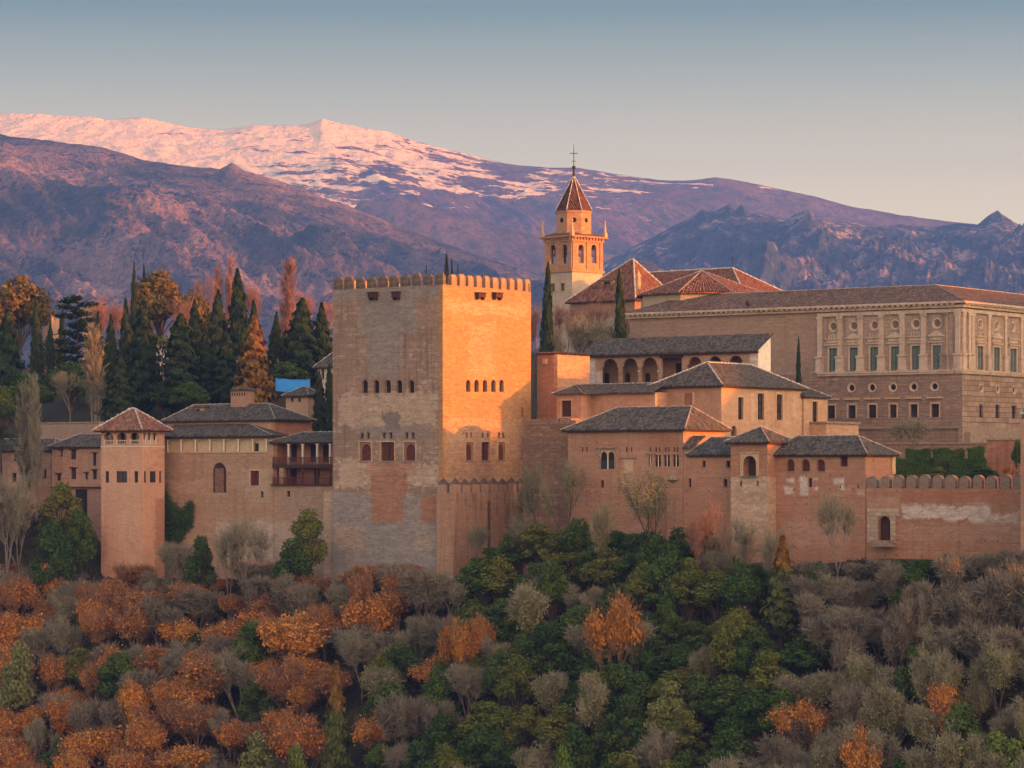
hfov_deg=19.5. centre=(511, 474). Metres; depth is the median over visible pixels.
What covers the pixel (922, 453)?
clipped hedge
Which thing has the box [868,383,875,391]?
round window
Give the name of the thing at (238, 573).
bare tree
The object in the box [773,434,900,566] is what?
arcaded block
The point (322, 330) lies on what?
cypress tree
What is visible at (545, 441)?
ruined wall
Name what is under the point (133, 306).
cypress tree
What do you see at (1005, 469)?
golden tree
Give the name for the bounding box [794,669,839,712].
bare tree
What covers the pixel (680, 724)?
olive green tree
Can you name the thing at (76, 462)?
old house
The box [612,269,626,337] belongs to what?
cypress tree
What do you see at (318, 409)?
cypress tree
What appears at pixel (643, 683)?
evergreen tree
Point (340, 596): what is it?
bare tree
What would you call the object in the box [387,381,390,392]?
arched window
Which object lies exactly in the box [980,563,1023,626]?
bare tree
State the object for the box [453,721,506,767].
evergreen tree
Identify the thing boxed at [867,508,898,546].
window
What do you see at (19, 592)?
autumn tree
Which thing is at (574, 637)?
bare tree
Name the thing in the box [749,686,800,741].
evergreen tree
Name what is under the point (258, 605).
autumn tree
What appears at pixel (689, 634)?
evergreen tree
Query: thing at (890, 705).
bare tree
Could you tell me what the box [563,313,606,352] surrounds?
bare tree
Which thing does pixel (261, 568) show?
bare tree
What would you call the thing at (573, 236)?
bell tower
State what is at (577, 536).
evergreen tree
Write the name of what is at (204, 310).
pine tree
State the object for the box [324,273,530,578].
square tower
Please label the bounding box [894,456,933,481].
clipped hedge
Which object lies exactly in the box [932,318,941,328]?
round window
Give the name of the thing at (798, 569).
bare tree
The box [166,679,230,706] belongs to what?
autumn tree
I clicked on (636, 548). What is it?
evergreen tree
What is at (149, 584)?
bare tree
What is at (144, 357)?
cypress tree
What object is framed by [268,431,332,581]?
balcony house
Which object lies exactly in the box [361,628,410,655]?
bare tree
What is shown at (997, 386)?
round window
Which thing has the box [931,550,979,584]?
bare tree
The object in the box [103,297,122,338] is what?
bare tree
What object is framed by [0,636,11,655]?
autumn tree
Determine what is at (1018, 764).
bare tree
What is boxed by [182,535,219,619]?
evergreen tree
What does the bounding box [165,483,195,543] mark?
ivy
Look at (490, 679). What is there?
evergreen tree
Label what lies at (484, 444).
lattice window
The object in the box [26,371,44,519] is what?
poplar tree
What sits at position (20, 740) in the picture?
autumn tree
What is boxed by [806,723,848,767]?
bare tree
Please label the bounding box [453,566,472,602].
evergreen tree
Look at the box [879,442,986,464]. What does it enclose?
terrace wall
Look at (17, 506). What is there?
bare tree
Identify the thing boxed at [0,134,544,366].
wooded ridge
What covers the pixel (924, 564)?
evergreen tree
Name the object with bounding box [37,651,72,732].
autumn tree
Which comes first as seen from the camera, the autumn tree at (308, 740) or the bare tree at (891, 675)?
the bare tree at (891, 675)
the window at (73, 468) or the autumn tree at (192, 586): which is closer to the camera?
the autumn tree at (192, 586)
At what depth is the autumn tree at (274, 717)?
423.68 m
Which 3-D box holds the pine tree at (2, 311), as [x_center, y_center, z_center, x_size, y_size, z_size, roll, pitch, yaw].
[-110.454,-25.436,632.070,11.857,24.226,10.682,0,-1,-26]
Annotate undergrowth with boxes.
[0,519,1023,767]
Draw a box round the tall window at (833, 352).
[824,335,839,370]
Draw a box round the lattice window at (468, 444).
[465,441,474,460]
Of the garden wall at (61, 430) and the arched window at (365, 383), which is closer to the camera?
the arched window at (365, 383)
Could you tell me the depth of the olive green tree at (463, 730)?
400.54 m
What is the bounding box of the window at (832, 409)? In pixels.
[828,398,838,418]
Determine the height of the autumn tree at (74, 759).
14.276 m
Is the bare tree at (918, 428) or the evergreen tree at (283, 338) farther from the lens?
the evergreen tree at (283, 338)
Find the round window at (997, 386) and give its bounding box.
[996,384,999,393]
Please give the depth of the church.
586.86 m
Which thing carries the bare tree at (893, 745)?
on the ground
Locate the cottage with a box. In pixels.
[281,386,315,430]
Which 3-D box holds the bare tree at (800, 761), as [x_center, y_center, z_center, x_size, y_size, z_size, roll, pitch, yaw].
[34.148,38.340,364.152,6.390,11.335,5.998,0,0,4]
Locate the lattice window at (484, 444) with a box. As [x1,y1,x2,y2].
[481,441,490,460]
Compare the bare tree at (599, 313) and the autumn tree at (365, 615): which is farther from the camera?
the bare tree at (599, 313)
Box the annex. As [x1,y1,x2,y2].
[682,436,733,567]
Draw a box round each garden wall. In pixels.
[34,422,103,439]
[986,438,1020,477]
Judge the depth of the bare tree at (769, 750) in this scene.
366.25 m
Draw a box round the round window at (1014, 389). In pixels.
[1012,385,1016,394]
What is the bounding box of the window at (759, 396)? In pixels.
[756,391,765,419]
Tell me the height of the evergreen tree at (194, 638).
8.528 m
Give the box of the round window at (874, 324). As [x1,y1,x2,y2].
[869,320,878,330]
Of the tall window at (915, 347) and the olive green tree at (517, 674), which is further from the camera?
the tall window at (915, 347)
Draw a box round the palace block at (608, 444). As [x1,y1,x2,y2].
[560,405,731,573]
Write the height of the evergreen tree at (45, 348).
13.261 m
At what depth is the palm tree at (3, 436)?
511.52 m
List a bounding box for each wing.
[161,386,316,434]
[165,423,288,579]
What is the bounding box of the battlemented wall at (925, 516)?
[866,474,1020,559]
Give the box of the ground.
[0,352,1023,767]
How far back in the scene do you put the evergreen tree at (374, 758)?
404.83 m
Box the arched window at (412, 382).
[411,380,413,392]
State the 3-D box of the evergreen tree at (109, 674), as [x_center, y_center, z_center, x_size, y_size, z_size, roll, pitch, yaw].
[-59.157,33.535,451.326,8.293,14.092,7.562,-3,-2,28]
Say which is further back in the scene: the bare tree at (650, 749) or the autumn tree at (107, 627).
the autumn tree at (107, 627)
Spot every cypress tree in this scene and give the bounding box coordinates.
[0,308,28,422]
[26,297,46,385]
[44,322,57,403]
[55,308,66,395]
[88,311,103,365]
[92,351,140,421]
[100,314,120,415]
[118,298,133,390]
[124,298,164,412]
[130,261,136,337]
[143,263,145,285]
[147,313,219,413]
[188,299,202,368]
[194,331,218,403]
[202,330,242,403]
[207,289,228,365]
[224,267,248,370]
[226,315,278,402]
[241,299,271,371]
[266,311,284,391]
[271,297,328,387]
[309,302,332,383]
[311,370,326,431]
[314,660,354,767]
[322,363,332,430]
[444,254,448,282]
[534,261,554,378]
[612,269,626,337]
[759,534,800,640]
[796,336,801,383]
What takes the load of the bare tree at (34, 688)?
on the ground
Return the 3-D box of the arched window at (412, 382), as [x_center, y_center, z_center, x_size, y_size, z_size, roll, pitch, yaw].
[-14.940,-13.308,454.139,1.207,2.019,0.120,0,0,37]
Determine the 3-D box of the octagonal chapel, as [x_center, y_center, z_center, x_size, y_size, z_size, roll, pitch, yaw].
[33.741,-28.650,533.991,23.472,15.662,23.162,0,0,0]
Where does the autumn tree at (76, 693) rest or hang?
on the ground
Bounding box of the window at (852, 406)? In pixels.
[843,398,859,417]
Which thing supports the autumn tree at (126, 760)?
on the ground
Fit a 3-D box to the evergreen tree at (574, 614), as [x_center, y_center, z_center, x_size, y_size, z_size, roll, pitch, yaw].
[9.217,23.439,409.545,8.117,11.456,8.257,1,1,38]
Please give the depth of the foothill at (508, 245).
7452.60 m
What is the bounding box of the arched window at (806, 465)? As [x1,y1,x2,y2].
[800,459,809,471]
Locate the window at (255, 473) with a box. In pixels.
[248,469,260,484]
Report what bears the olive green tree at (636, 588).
on the ground
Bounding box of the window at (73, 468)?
[69,467,76,478]
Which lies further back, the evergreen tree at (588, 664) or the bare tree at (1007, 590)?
the evergreen tree at (588, 664)
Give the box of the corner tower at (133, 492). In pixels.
[92,407,172,579]
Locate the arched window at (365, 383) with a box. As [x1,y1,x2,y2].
[364,381,367,392]
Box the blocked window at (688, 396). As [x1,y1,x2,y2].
[685,393,691,404]
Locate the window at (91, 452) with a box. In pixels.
[91,452,96,465]
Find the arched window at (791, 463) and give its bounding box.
[785,459,794,471]
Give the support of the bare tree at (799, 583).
on the ground
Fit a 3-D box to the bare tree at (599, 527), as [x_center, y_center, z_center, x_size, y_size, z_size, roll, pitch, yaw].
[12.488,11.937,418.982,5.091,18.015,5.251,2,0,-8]
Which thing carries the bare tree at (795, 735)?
on the ground
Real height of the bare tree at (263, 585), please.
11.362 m
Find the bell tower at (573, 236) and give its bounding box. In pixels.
[539,149,607,351]
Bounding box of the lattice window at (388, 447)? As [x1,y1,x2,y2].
[379,441,394,461]
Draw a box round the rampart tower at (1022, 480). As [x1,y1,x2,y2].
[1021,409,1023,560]
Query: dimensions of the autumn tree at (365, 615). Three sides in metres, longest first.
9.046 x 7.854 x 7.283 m
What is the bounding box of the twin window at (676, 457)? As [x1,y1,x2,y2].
[674,455,678,465]
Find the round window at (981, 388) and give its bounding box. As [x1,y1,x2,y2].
[979,383,983,392]
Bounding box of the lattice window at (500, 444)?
[497,441,505,460]
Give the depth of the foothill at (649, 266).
4711.29 m
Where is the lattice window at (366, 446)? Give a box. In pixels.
[358,441,371,461]
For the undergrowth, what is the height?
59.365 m
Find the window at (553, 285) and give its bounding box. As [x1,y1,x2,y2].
[551,282,555,291]
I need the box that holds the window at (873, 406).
[864,398,879,417]
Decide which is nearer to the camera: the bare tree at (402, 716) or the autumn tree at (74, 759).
the bare tree at (402, 716)
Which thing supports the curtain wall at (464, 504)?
on the ground
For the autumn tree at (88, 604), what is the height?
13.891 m
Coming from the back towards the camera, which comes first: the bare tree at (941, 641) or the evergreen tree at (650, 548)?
the evergreen tree at (650, 548)
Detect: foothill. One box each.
[354,198,617,277]
[538,258,909,329]
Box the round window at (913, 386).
[909,382,917,391]
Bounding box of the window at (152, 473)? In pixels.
[150,471,154,482]
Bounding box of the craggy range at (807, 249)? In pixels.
[603,204,1023,293]
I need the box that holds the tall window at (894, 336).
[886,332,901,369]
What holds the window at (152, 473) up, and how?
in the corner tower at (133, 492)
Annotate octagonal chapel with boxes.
[636,270,759,310]
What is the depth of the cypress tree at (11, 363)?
570.30 m
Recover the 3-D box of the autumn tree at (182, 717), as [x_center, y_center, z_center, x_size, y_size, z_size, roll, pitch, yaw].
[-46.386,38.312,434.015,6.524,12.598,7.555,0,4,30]
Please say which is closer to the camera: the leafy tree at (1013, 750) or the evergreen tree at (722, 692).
the leafy tree at (1013, 750)
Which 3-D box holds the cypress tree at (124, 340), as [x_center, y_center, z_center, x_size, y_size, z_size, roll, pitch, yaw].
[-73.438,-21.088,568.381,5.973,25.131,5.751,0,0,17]
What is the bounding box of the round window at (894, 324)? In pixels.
[890,319,899,329]
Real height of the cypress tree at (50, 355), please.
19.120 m
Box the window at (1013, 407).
[1012,406,1014,418]
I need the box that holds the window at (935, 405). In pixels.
[926,397,942,416]
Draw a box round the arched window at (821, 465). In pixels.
[815,459,825,471]
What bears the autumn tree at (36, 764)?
on the ground
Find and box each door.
[605,373,608,382]
[625,373,629,382]
[645,373,649,381]
[676,363,681,373]
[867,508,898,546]
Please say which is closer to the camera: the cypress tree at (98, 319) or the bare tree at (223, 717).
the bare tree at (223, 717)
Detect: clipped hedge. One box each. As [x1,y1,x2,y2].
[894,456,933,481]
[904,448,932,459]
[932,447,950,479]
[949,457,986,480]
[950,448,965,459]
[966,446,985,459]
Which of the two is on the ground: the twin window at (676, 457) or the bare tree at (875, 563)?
the bare tree at (875, 563)
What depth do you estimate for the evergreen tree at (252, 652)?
440.17 m
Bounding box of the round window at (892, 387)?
[888,383,896,391]
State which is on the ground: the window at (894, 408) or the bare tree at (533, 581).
the bare tree at (533, 581)
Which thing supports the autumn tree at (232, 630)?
on the ground
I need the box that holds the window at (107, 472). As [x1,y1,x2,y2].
[106,471,108,482]
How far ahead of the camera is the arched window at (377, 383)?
458.36 m
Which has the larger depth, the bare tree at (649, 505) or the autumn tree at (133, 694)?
the autumn tree at (133, 694)
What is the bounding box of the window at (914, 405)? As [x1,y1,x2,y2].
[905,397,921,417]
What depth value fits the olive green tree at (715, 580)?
402.39 m
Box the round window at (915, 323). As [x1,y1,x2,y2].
[911,319,920,329]
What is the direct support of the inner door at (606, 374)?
in the arcade
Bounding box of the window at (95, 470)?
[91,469,97,478]
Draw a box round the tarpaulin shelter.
[275,378,309,404]
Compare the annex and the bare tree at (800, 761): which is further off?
the annex
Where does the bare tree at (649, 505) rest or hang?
on the ground
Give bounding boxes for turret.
[723,425,789,567]
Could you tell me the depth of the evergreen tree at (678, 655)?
394.17 m
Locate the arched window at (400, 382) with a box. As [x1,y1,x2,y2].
[398,380,401,392]
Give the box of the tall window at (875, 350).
[865,334,881,369]
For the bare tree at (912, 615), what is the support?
on the ground
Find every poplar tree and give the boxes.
[11,377,34,517]
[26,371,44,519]
[78,324,109,421]
[211,262,223,308]
[222,254,235,327]
[277,257,297,336]
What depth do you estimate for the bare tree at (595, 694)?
390.68 m
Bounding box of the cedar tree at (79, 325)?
[46,294,105,404]
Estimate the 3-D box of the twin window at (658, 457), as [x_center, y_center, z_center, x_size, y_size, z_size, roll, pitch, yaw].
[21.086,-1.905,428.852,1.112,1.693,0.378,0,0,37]
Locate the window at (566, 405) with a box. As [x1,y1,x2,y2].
[560,399,572,416]
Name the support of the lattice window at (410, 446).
in the square tower at (431, 385)
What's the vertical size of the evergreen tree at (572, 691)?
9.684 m
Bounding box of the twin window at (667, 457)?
[665,455,669,465]
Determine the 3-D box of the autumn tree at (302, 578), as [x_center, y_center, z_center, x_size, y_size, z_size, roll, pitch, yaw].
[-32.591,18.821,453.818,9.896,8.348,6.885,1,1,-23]
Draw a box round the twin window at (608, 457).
[594,447,616,468]
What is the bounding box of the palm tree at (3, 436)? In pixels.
[0,425,18,490]
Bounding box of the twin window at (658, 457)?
[656,455,660,465]
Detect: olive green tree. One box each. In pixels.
[36,481,83,538]
[56,647,97,691]
[288,506,328,571]
[359,651,401,689]
[428,742,464,767]
[438,602,490,644]
[452,698,504,738]
[474,554,517,616]
[479,705,529,746]
[492,653,540,714]
[495,608,529,644]
[505,704,543,752]
[514,522,557,565]
[532,704,586,750]
[538,526,585,572]
[572,669,626,727]
[574,638,630,664]
[578,545,627,591]
[607,749,642,767]
[618,562,670,615]
[628,753,658,767]
[644,669,692,703]
[648,700,694,757]
[654,759,677,767]
[659,708,709,755]
[664,557,714,625]
[689,570,740,620]
[697,616,733,674]
[708,611,755,677]
[710,606,758,645]
[718,558,750,577]
[740,648,796,702]
[926,467,950,477]
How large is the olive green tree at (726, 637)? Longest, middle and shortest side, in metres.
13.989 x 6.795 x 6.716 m
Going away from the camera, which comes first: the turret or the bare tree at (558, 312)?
the turret
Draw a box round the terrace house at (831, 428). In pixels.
[809,421,860,434]
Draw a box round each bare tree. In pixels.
[0,465,36,572]
[0,492,39,572]
[0,566,7,586]
[0,570,16,615]
[16,563,43,607]
[17,624,53,683]
[18,677,39,709]
[22,715,60,759]
[34,691,79,737]
[42,579,74,602]
[42,608,84,688]
[45,587,78,653]
[49,370,80,421]
[59,571,89,587]
[64,576,99,599]
[65,696,108,762]
[88,293,110,339]
[88,642,127,696]
[97,695,139,741]
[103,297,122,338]
[115,665,175,720]
[119,641,147,671]
[135,594,185,650]
[139,570,169,592]
[153,541,194,582]
[156,636,197,676]
[157,594,178,608]
[167,580,189,616]
[168,296,200,326]
[170,584,225,634]
[188,746,231,767]
[189,271,214,307]
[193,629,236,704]
[205,707,244,767]
[206,761,237,767]
[208,642,256,723]
[212,523,243,622]
[219,513,276,612]
[228,560,255,571]
[233,562,262,609]
[234,562,275,578]
[237,576,259,612]
[243,569,309,617]
[244,281,262,319]
[258,757,287,767]
[269,570,300,617]
[283,580,321,615]
[290,287,317,318]
[319,295,332,327]
[323,583,362,629]
[323,621,383,692]
[331,569,352,609]
[334,626,379,700]
[357,664,405,696]
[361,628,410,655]
[371,562,391,569]
[373,561,413,614]
[373,691,428,746]
[382,738,410,767]
[394,565,452,648]
[394,613,435,658]
[416,611,469,652]
[420,696,463,729]
[424,569,470,618]
[442,661,489,723]
[451,758,479,767]
[463,521,490,557]
[479,633,520,666]
[502,578,552,636]
[504,510,541,575]
[509,733,554,767]
[511,456,543,542]
[513,573,541,594]
[523,749,555,767]
[525,669,570,716]
[531,301,541,390]
[534,295,585,351]
[536,321,567,352]
[539,450,591,527]
[561,581,594,611]
[561,622,609,666]
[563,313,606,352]
[575,669,610,757]
[576,584,603,614]
[579,296,612,343]
[582,317,638,349]
[587,499,617,587]
[609,459,674,539]
[612,300,630,337]
[622,616,658,673]
[630,721,681,767]
[677,644,725,680]
[680,498,731,618]
[694,548,738,605]
[704,750,741,767]
[713,514,761,568]
[733,752,768,767]
[748,562,773,570]
[754,732,810,767]
[755,524,796,603]
[767,744,812,767]
[769,763,797,767]
[771,673,817,706]
[773,706,839,755]
[784,574,832,606]
[789,559,830,578]
[790,588,825,625]
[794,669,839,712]
[797,606,874,691]
[806,572,858,600]
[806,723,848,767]
[812,490,865,578]
[813,598,865,669]
[822,580,884,611]
[827,679,867,735]
[829,627,866,689]
[831,642,880,726]
[837,716,904,767]
[839,606,892,652]
[842,562,864,582]
[856,701,904,747]
[857,672,916,750]
[858,615,892,672]
[862,557,895,590]
[870,662,904,697]
[873,561,907,619]
[879,622,913,670]
[880,415,934,452]
[884,591,933,670]
[898,575,956,647]
[898,742,945,767]
[899,701,942,764]
[906,643,967,746]
[914,617,960,680]
[917,718,990,767]
[926,588,982,662]
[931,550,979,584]
[932,553,966,595]
[946,616,1001,673]
[952,590,1018,628]
[955,677,996,725]
[962,631,1023,716]
[963,743,1011,767]
[964,551,999,581]
[968,553,996,575]
[974,565,1023,631]
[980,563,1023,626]
[984,624,1023,701]
[987,546,1023,572]
[987,701,1021,742]
[1009,693,1023,746]
[1009,751,1023,767]
[1012,658,1023,684]
[1016,547,1023,564]
[1017,638,1023,655]
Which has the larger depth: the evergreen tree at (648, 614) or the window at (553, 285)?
the window at (553, 285)
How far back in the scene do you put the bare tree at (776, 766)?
362.80 m
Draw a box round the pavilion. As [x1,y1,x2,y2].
[312,352,332,420]
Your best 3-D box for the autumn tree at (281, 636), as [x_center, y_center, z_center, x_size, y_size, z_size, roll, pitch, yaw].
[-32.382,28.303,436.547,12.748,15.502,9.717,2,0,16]
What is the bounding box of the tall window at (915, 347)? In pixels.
[907,333,922,368]
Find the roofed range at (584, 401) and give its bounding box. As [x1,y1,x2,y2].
[551,382,667,419]
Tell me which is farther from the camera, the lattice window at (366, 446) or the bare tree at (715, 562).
the lattice window at (366, 446)
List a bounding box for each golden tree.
[209,578,233,593]
[283,674,319,720]
[435,614,482,722]
[469,610,496,700]
[580,585,648,671]
[1001,464,1019,476]
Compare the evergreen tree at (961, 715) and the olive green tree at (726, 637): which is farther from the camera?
the olive green tree at (726, 637)
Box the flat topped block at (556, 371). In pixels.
[537,351,589,418]
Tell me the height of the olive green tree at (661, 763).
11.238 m
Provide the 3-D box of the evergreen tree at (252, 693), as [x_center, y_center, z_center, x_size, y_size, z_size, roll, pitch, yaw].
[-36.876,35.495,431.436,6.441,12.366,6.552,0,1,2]
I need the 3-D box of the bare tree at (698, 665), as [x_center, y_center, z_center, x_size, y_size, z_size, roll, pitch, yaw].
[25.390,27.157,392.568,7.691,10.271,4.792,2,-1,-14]
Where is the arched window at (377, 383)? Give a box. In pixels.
[375,380,378,392]
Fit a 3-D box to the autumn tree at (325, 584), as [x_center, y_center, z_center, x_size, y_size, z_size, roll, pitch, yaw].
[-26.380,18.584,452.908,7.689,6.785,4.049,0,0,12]
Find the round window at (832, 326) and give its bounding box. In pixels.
[828,321,836,331]
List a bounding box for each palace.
[625,284,1023,442]
[649,361,831,437]
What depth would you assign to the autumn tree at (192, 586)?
462.32 m
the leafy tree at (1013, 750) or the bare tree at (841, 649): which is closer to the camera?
the leafy tree at (1013, 750)
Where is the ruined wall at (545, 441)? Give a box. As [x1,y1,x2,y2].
[523,418,582,577]
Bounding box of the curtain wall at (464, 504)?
[436,477,522,578]
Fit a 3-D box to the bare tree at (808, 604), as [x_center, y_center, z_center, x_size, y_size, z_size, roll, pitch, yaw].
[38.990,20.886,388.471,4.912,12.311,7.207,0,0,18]
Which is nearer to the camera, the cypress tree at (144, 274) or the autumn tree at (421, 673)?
the autumn tree at (421, 673)
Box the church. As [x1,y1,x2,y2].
[564,255,781,352]
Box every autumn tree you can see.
[0,561,21,579]
[0,571,44,617]
[0,608,24,640]
[0,611,45,650]
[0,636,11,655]
[0,643,36,680]
[0,675,21,713]
[0,704,24,738]
[0,732,47,759]
[0,734,15,764]
[0,737,36,767]
[2,759,46,767]
[9,704,47,760]
[31,597,58,633]
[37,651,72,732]
[38,562,71,623]
[38,692,103,736]
[45,685,95,703]
[50,743,90,767]
[57,724,124,767]
[57,725,100,767]
[72,596,105,648]
[73,658,105,701]
[74,580,110,654]
[75,604,121,646]
[95,640,133,700]
[98,576,121,607]
[102,747,150,767]
[103,581,144,642]
[108,738,139,757]
[109,560,158,590]
[112,573,152,589]
[112,588,170,645]
[113,598,152,650]
[115,678,154,727]
[123,712,168,756]
[130,643,186,706]
[130,697,180,752]
[135,746,178,767]
[148,675,186,738]
[153,742,217,767]
[154,615,201,644]
[159,696,219,748]
[164,580,216,624]
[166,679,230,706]
[174,647,238,737]
[174,693,208,746]
[181,637,233,703]
[197,616,231,645]
[209,718,248,766]
[211,607,279,641]
[215,592,245,626]
[233,719,299,759]
[244,591,278,618]
[246,655,279,699]
[251,616,330,661]
[251,654,310,711]
[257,615,292,659]
[259,702,319,767]
[261,711,326,767]
[267,571,322,592]
[278,653,339,715]
[281,605,344,659]
[308,600,336,666]
[308,664,354,699]
[315,576,333,609]
[337,562,382,589]
[338,591,396,657]
[344,606,398,652]
[346,569,375,604]
[348,708,406,766]
[378,568,412,633]
[390,562,424,571]
[407,653,447,685]
[763,694,837,751]
[837,713,885,767]
[924,677,960,755]
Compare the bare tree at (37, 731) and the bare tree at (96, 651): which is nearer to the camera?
the bare tree at (37, 731)
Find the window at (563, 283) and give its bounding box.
[559,282,565,291]
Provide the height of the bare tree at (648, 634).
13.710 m
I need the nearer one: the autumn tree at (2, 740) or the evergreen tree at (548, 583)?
the evergreen tree at (548, 583)
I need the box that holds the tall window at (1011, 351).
[1008,335,1019,371]
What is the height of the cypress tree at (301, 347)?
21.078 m
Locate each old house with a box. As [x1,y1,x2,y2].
[1,438,60,515]
[47,433,110,541]
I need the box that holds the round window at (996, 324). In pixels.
[994,320,998,330]
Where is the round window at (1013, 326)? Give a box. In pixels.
[1011,322,1015,332]
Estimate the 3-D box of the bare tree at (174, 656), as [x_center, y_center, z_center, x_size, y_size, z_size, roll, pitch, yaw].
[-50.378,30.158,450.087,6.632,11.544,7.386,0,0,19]
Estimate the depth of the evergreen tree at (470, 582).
430.82 m
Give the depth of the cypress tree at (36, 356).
608.56 m
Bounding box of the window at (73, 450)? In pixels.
[69,449,76,458]
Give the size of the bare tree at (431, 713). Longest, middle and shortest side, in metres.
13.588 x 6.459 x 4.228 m
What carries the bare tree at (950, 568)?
on the ground
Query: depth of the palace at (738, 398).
457.48 m
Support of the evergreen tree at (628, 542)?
on the ground
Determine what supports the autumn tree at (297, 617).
on the ground
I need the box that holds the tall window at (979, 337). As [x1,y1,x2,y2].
[975,333,986,369]
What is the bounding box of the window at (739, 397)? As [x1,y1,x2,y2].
[737,395,744,419]
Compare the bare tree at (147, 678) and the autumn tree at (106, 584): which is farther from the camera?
the autumn tree at (106, 584)
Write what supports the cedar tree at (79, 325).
on the ground
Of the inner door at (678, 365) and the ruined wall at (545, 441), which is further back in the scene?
the inner door at (678, 365)
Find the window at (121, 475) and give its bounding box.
[117,471,126,482]
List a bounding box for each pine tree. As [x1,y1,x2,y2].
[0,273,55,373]
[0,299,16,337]
[130,268,185,338]
[173,290,210,332]
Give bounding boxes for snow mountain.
[0,113,977,254]
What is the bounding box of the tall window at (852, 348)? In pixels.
[845,333,860,370]
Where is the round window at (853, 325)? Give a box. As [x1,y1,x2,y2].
[849,321,857,331]
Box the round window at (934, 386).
[930,382,938,390]
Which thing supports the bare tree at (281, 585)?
on the ground
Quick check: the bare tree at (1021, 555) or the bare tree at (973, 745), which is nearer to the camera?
the bare tree at (973, 745)
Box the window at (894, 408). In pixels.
[885,397,900,417]
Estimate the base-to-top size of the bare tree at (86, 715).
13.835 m
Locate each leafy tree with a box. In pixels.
[0,641,35,736]
[236,731,277,767]
[287,743,307,767]
[549,744,575,767]
[643,679,692,756]
[972,728,1016,767]
[996,737,1023,767]
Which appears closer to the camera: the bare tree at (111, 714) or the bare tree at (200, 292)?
the bare tree at (111, 714)
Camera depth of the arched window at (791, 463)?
415.71 m
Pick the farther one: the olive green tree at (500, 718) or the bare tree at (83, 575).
the bare tree at (83, 575)
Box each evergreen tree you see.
[0,385,19,438]
[3,372,56,420]
[29,517,78,601]
[35,738,88,767]
[42,335,57,369]
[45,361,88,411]
[64,507,98,580]
[77,379,109,418]
[84,344,117,378]
[93,650,140,700]
[156,335,169,345]
[168,381,212,406]
[180,629,214,653]
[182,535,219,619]
[229,618,278,665]
[235,679,277,723]
[268,361,310,397]
[269,538,314,616]
[281,335,290,361]
[361,679,412,747]
[362,743,390,767]
[376,643,426,691]
[400,737,434,767]
[419,664,461,712]
[419,712,465,750]
[419,744,458,767]
[430,652,457,698]
[447,556,512,604]
[450,597,489,626]
[452,651,488,712]
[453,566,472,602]
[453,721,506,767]
[468,615,516,651]
[470,547,503,563]
[474,725,516,767]
[479,647,520,708]
[485,598,512,621]
[490,531,536,586]
[510,561,544,589]
[510,632,540,675]
[521,620,578,679]
[530,558,570,626]
[535,565,581,616]
[552,679,587,722]
[553,722,600,767]
[554,517,592,585]
[556,603,592,663]
[567,653,614,679]
[573,540,608,586]
[587,717,622,762]
[594,659,645,710]
[595,583,642,616]
[596,752,624,767]
[604,693,650,756]
[605,529,628,551]
[609,551,640,583]
[612,671,656,722]
[615,532,642,556]
[622,530,664,556]
[633,533,662,569]
[634,611,673,643]
[635,633,669,682]
[637,555,689,612]
[648,596,683,650]
[648,641,709,692]
[652,542,693,574]
[660,526,700,559]
[667,620,712,652]
[670,748,707,767]
[678,524,724,574]
[683,672,723,747]
[697,727,759,766]
[698,673,755,718]
[709,707,751,747]
[717,562,764,615]
[723,688,775,759]
[727,623,778,696]
[734,565,769,610]
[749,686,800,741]
[775,632,832,676]
[802,563,831,587]
[881,559,912,572]
[887,566,937,605]
[891,754,908,767]
[893,644,930,705]
[905,559,943,585]
[935,700,987,760]
[965,465,999,479]
[1010,439,1020,473]
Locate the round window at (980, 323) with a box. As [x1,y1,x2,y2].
[978,319,982,329]
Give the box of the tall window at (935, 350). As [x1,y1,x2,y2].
[928,331,943,368]
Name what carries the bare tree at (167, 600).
on the ground
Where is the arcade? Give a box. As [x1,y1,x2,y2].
[582,333,773,383]
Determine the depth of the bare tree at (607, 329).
516.72 m
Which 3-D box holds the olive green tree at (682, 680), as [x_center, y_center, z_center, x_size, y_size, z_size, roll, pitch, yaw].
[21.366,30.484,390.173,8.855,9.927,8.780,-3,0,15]
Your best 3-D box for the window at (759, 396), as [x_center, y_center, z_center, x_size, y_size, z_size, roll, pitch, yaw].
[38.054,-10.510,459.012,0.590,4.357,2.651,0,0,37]
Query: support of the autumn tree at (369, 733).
on the ground
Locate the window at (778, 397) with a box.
[775,392,783,419]
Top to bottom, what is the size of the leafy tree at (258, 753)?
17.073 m
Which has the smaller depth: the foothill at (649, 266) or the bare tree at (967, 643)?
the bare tree at (967, 643)
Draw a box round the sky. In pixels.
[0,0,1023,225]
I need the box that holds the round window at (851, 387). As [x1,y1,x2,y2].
[847,383,855,392]
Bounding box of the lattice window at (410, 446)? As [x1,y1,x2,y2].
[403,441,415,461]
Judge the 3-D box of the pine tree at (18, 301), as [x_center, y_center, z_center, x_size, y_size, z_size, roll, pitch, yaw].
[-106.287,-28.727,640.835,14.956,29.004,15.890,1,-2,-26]
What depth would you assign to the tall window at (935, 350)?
487.68 m
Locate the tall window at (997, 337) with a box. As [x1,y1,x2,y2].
[991,333,1003,370]
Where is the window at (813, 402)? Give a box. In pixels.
[811,400,818,421]
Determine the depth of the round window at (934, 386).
487.80 m
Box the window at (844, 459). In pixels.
[841,456,847,465]
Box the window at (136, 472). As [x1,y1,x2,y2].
[135,471,137,482]

